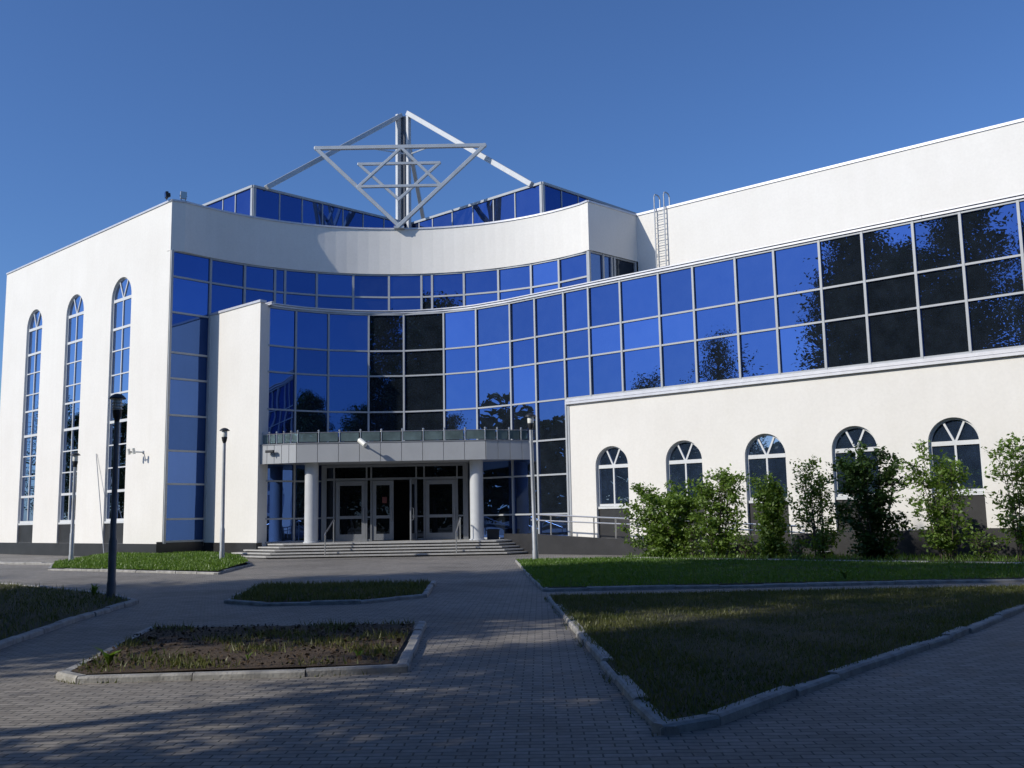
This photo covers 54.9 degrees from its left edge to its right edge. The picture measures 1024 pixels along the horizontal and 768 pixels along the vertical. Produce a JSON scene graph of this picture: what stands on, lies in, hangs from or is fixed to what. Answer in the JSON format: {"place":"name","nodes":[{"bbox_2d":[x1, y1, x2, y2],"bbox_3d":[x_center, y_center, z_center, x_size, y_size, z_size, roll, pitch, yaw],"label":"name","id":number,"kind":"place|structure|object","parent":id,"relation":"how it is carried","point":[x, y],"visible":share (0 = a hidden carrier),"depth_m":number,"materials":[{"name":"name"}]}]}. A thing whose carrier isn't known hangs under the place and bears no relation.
{"place":"outdoors","nodes":[
{"label":"outdoors","id":0,"kind":"place"},
{"bbox_2d":[0,580,129,639],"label":"turf","id":1,"kind":"structure","parent":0,"point":[45,623],"depth_m":18.69,"materials":[{"name":"plant"}]},
{"bbox_2d":[89,583,100,595],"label":"weed","id":2,"kind":"object","parent":1,"relation":"on","point":[94,589],"visible":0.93,"depth_m":21.49,"materials":[{"name":"green plant"}]},
{"bbox_2d":[106,394,125,597],"bbox_3d":[-8.654,2.475,21.458,0.360,4.570,0.356,-6,-9,33],"label":"lamp post","id":3,"kind":"object","parent":1,"relation":"on","point":[117,403],"visible":0.98,"depth_m":21.40,"materials":[{"name":"metal"}]},
{"bbox_2d":[52,550,247,570],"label":"turf","id":4,"kind":"structure","parent":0,"point":[171,565],"depth_m":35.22,"materials":[{"name":"plant"}]},
{"bbox_2d":[68,453,79,560],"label":"lamp post","id":5,"kind":"object","parent":4,"relation":"on","point":[72,534],"visible":0.98,"depth_m":41.61,"materials":[{"name":"metal"}]},
{"bbox_2d":[219,428,229,558],"bbox_3d":[-11.552,4.447,39.448,0.405,5.400,0.401,0,-8,-8],"label":"lamp post","id":6,"kind":"object","parent":4,"relation":"on","point":[222,528],"visible":0.97,"depth_m":39.38,"materials":[{"name":"metal"}]},
{"bbox_2d":[71,622,414,673],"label":"soil","id":7,"kind":"structure","parent":0,"point":[237,654],"depth_m":11.74,"materials":[{"name":"brown soil"}]},
{"bbox_2d":[95,647,121,665],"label":"weed","id":8,"kind":"object","parent":7,"relation":"on","point":[108,657],"visible":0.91,"depth_m":10.73,"materials":[{"name":"green plant"}]},
{"bbox_2d":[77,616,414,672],"bbox_3d":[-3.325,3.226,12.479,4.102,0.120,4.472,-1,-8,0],"label":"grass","id":9,"kind":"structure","parent":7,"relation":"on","point":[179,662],"depth_m":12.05,"materials":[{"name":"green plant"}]},
{"bbox_2d":[351,649,363,655],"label":"weed","id":10,"kind":"object","parent":7,"relation":"on","point":[360,652],"visible":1,"depth_m":10.88,"materials":[{"name":"green plant"}]},
{"bbox_2d":[230,578,430,602],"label":"grass","id":11,"kind":"structure","parent":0,"point":[388,588],"depth_m":21.46,"materials":[{"name":"green plant"}]},
{"bbox_2d":[0,543,1023,767],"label":"pavement","id":12,"kind":"structure","parent":0,"point":[505,670],"depth_m":8.72,"materials":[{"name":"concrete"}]},
{"bbox_2d":[0,561,51,564],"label":"kerb","id":13,"kind":"structure","parent":12,"relation":"on","point":[26,563],"depth_m":41.63,"materials":[{"name":"concrete"}]},
{"bbox_2d":[0,582,138,648],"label":"kerb","id":14,"kind":"structure","parent":12,"relation":"on","point":[13,640],"depth_m":16.10,"materials":[{"name":"concrete"}]},
{"bbox_2d":[96,454,103,552],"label":"leaning pole","id":15,"kind":"object","parent":12,"relation":"on","point":[100,504],"visible":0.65,"depth_m":50.25,"materials":[{"name":"grey metal"}]},
{"bbox_2d":[47,562,250,574],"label":"kerb","id":16,"kind":"structure","parent":12,"relation":"on","point":[247,564],"depth_m":33.12,"materials":[{"name":"concrete"}]},
{"bbox_2d":[55,659,366,683],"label":"grass","id":17,"kind":"structure","parent":12,"relation":"on","point":[190,678],"depth_m":10.15,"materials":[{"name":"green plant"}]},
{"bbox_2d":[56,621,425,683],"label":"kerb","id":18,"kind":"structure","parent":12,"relation":"on","point":[403,664],"depth_m":10.24,"materials":[{"name":"concrete"}]},
{"bbox_2d":[224,581,435,605],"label":"kerb","id":19,"kind":"structure","parent":12,"relation":"on","point":[428,590],"depth_m":19.16,"materials":[{"name":"concrete"}]},
{"bbox_2d":[231,539,527,558],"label":"entrance steps","id":20,"kind":"structure","parent":12,"relation":"on","point":[392,548],"depth_m":43.56,"materials":[{"name":"concrete"}]},
{"bbox_2d":[324,519,334,554],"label":"stair handrail","id":21,"kind":"object","parent":20,"relation":"on","point":[333,521],"visible":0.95,"depth_m":43.47,"materials":[{"name":"silver metal"}]},
{"bbox_2d":[455,517,460,552],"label":"stair handrail","id":22,"kind":"object","parent":20,"relation":"on","point":[459,523],"visible":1,"depth_m":44.19,"materials":[{"name":"silver metal"}]},
{"bbox_2d":[486,529,499,539],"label":"planter box","id":23,"kind":"object","parent":20,"relation":"on","point":[492,534],"visible":0.98,"depth_m":45.48,"materials":[{"name":"metal"}]},
{"bbox_2d":[525,413,538,558],"bbox_3d":[0.776,3.850,36.492,0.428,5.550,0.423,4,-9,-42],"label":"lamp post","id":24,"kind":"object","parent":12,"relation":"on","point":[530,424],"visible":0.98,"depth_m":36.43,"materials":[{"name":"metal"}]},
{"bbox_2d":[544,597,657,735],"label":"grass","id":25,"kind":"structure","parent":12,"relation":"on","point":[580,646],"depth_m":9.97,"materials":[{"name":"green plant"}]},
{"bbox_2d":[504,533,829,555],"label":"wheelchair ramp","id":26,"kind":"structure","parent":12,"relation":"on","point":[563,545],"depth_m":41.66,"materials":[{"name":"grey concrete"}]},
{"bbox_2d":[531,514,804,547],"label":"ramp railing","id":27,"kind":"object","parent":26,"relation":"on","point":[615,523],"visible":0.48,"depth_m":41.38,"materials":[{"name":"silver metal"}]},
{"bbox_2d":[515,560,1023,591],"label":"kerb","id":28,"kind":"structure","parent":12,"relation":"on","point":[655,587],"depth_m":21.52,"materials":[{"name":"concrete"}]},
{"bbox_2d":[547,595,1023,735],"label":"kerb","id":29,"kind":"structure","parent":12,"relation":"on","point":[730,712],"depth_m":9.01,"materials":[{"name":"concrete"}]},
{"bbox_2d":[612,555,1023,564],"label":"kerb","id":30,"kind":"structure","parent":12,"relation":"on","point":[854,560],"depth_m":30.20,"materials":[{"name":"concrete"}]},
{"bbox_2d":[623,550,1023,561],"bbox_3d":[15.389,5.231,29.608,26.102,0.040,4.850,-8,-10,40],"label":"turf","id":31,"kind":"structure","parent":12,"relation":"on","point":[1006,559],"depth_m":30.94,"materials":[{"name":"plant"}]},
{"bbox_2d":[613,480,711,556],"bbox_3d":[5.678,4.870,36.212,3.627,2.996,2.766,-6,-9,30],"label":"shrub","id":32,"kind":"object","parent":31,"relation":"on","point":[664,536],"visible":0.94,"depth_m":35.81,"materials":[{"name":"green plant"}]},
{"bbox_2d":[684,523,701,555],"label":"shrub","id":33,"kind":"object","parent":31,"relation":"on","point":[693,542],"visible":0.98,"depth_m":35.06,"materials":[{"name":"green plant"}]},
{"bbox_2d":[676,463,749,556],"bbox_3d":[7.118,4.499,34.963,2.715,3.340,1.930,-3,-8,17],"label":"shrub","id":34,"kind":"object","parent":31,"relation":"on","point":[716,533],"visible":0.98,"depth_m":34.77,"materials":[{"name":"green plant"}]},
{"bbox_2d":[730,527,757,556],"bbox_3d":[8.031,5.477,33.910,1.101,1.099,0.880,-1,-8,0],"label":"shrub","id":35,"kind":"object","parent":31,"relation":"on","point":[745,543],"visible":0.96,"depth_m":33.88,"materials":[{"name":"green plant"}]},
{"bbox_2d":[747,471,792,557],"bbox_3d":[8.780,4.433,33.421,1.543,2.989,1.355,-7,-10,38],"label":"shrub","id":36,"kind":"object","parent":31,"relation":"on","point":[774,501],"visible":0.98,"depth_m":33.21,"materials":[{"name":"green plant"}]},
{"bbox_2d":[783,537,810,557],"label":"shrub","id":37,"kind":"object","parent":31,"relation":"on","point":[798,548],"visible":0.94,"depth_m":32.43,"materials":[{"name":"green plant"}]},
{"bbox_2d":[787,456,849,557],"bbox_3d":[10.073,4.053,32.625,2.238,3.486,1.725,-1,-8,0],"label":"shrub","id":38,"kind":"object","parent":31,"relation":"on","point":[819,542],"visible":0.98,"depth_m":32.52,"materials":[{"name":"green plant"}]},
{"bbox_2d":[825,440,915,558],"bbox_3d":[11.428,3.708,31.446,2.438,3.809,2.301,-1,-8,0],"label":"shrub","id":39,"kind":"object","parent":31,"relation":"on","point":[872,512],"visible":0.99,"depth_m":31.06,"materials":[{"name":"green plant"}]},
{"bbox_2d":[893,439,981,559],"bbox_3d":[12.903,3.504,29.922,2.503,3.748,2.182,-1,-8,0],"label":"shrub","id":40,"kind":"object","parent":31,"relation":"on","point":[941,536],"visible":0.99,"depth_m":29.81,"materials":[{"name":"green plant"}]},
{"bbox_2d":[961,527,1006,560],"bbox_3d":[13.777,4.721,28.970,1.329,1.055,0.934,-1,-8,0],"label":"shrub","id":41,"kind":"object","parent":31,"relation":"on","point":[979,548],"visible":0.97,"depth_m":28.92,"materials":[{"name":"green plant"}]},
{"bbox_2d":[975,431,1023,559],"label":"shrub","id":42,"kind":"object","parent":31,"relation":"on","point":[1013,500],"visible":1,"depth_m":28.61,"materials":[{"name":"green plant"}]},
{"bbox_2d":[0,0,1023,398],"label":"sky","id":43,"kind":"structure","parent":0,"point":[108,107],"materials":[{"name":"blue"}]},
{"bbox_2d":[516,556,1023,587],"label":"turf","id":44,"kind":"structure","parent":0,"point":[782,574],"depth_m":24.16,"materials":[{"name":"green plant"}]},
{"bbox_2d":[838,568,851,578],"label":"weed","id":45,"kind":"object","parent":44,"relation":"on","point":[844,574],"visible":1,"depth_m":21.82,"materials":[{"name":"green plant"}]},
{"bbox_2d":[549,583,1023,722],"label":"turf","id":46,"kind":"structure","parent":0,"point":[789,634],"depth_m":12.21,"materials":[{"name":"plant"}]},
{"label":"ground","id":47,"kind":"structure","parent":0,"visible":0},
{"bbox_2d":[0,118,1023,556],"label":"glass fronted building","id":48,"kind":"structure","parent":47,"relation":"on","point":[830,314],"depth_m":46.82,"materials":[{"name":"white paint"}]},
{"bbox_2d":[18,310,41,542],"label":"window","id":49,"kind":"structure","parent":48,"relation":"in","point":[25,524],"depth_m":58.06,"materials":[{"name":"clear glass"}]},
{"bbox_2d":[58,295,83,542],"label":"window","id":50,"kind":"structure","parent":48,"relation":"in","point":[73,359],"depth_m":54.49,"materials":[{"name":"blue glass"}]},
{"bbox_2d":[104,277,131,543],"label":"window","id":51,"kind":"structure","parent":48,"relation":"in","point":[123,292],"depth_m":50.88,"materials":[{"name":"blue glass"}]},
{"bbox_2d":[127,448,143,454],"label":"wall spotlight","id":52,"kind":"object","parent":48,"relation":"attached to","point":[133,451],"depth_m":47.93,"materials":[{"name":"white paint"}]},
{"bbox_2d":[164,191,170,199],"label":"floodlight","id":53,"kind":"object","parent":48,"relation":"attached to","point":[167,194],"visible":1,"depth_m":48.53,"materials":[{"name":"metal"}]},
{"bbox_2d":[180,191,186,200],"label":"floodlight","id":54,"kind":"object","parent":48,"relation":"on","point":[183,195],"visible":1,"depth_m":48.80,"materials":[{"name":"metal"}]},
{"bbox_2d":[335,481,365,539],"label":"door","id":55,"kind":"structure","parent":48,"relation":"in","point":[350,495],"depth_m":47.18,"materials":[{"name":"grey metal"}]},
{"bbox_2d":[357,438,366,446],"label":"wall spotlight","id":56,"kind":"object","parent":48,"relation":"attached to","point":[362,442],"depth_m":44.17,"materials":[{"name":"white paint"}]},
{"bbox_2d":[372,480,393,539],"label":"door","id":57,"kind":"structure","parent":48,"relation":"in","point":[382,513],"depth_m":47.16,"materials":[{"name":"grey metal"}]},
{"bbox_2d":[382,497,386,502],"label":"notice","id":58,"kind":"object","parent":57,"relation":"attached to","point":[384,499],"visible":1,"depth_m":47.21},
{"bbox_2d":[262,427,526,444],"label":"glass balustrade","id":59,"kind":"object","parent":48,"relation":"on","point":[393,435],"visible":0.97,"depth_m":45.16,"materials":[{"name":"glass"}]},
{"bbox_2d":[264,111,533,228],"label":"roof sculpture","id":60,"kind":"object","parent":48,"relation":"on","point":[406,162],"visible":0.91,"depth_m":54.37,"materials":[{"name":"white paint"}]},
{"bbox_2d":[410,479,415,539],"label":"door","id":61,"kind":"structure","parent":48,"relation":"in","point":[412,482],"depth_m":46.61,"materials":[{"name":"grey metal"}]},
{"bbox_2d":[425,479,456,538],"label":"door","id":62,"kind":"structure","parent":48,"relation":"in","point":[440,495],"depth_m":47.17,"materials":[{"name":"grey metal"}]},
{"bbox_2d":[597,446,629,537],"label":"window","id":63,"kind":"structure","parent":48,"relation":"in","point":[613,482],"depth_m":42.63,"materials":[{"name":"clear glass"}]},
{"bbox_2d":[653,192,669,267],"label":"roof ladder","id":64,"kind":"object","parent":48,"relation":"attached to","point":[656,254],"visible":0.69,"depth_m":51.20,"materials":[{"name":"metal"}]},
{"bbox_2d":[668,440,704,535],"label":"window","id":65,"kind":"structure","parent":48,"relation":"in","point":[684,458],"depth_m":40.46,"materials":[{"name":"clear glass"}]},
{"bbox_2d":[747,434,789,533],"bbox_3d":[9.885,3.855,38.005,1.700,3.880,0.200,-8,-10,40],"label":"window","id":66,"kind":"structure","parent":48,"relation":"in","point":[765,453],"depth_m":38.18,"materials":[{"name":"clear glass"}]},
{"bbox_2d":[833,426,881,531],"bbox_3d":[12.556,3.428,35.766,1.700,3.810,0.200,-8,-10,40],"label":"window","id":67,"kind":"structure","parent":48,"relation":"in","point":[845,439],"depth_m":36.01,"materials":[{"name":"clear glass"}]},
{"bbox_2d":[929,418,986,528],"bbox_3d":[15.174,3.032,33.569,1.700,3.790,0.200,-8,-10,40],"label":"window","id":68,"kind":"structure","parent":48,"relation":"in","point":[958,437],"depth_m":33.45,"materials":[{"name":"black glass"}]}
]}

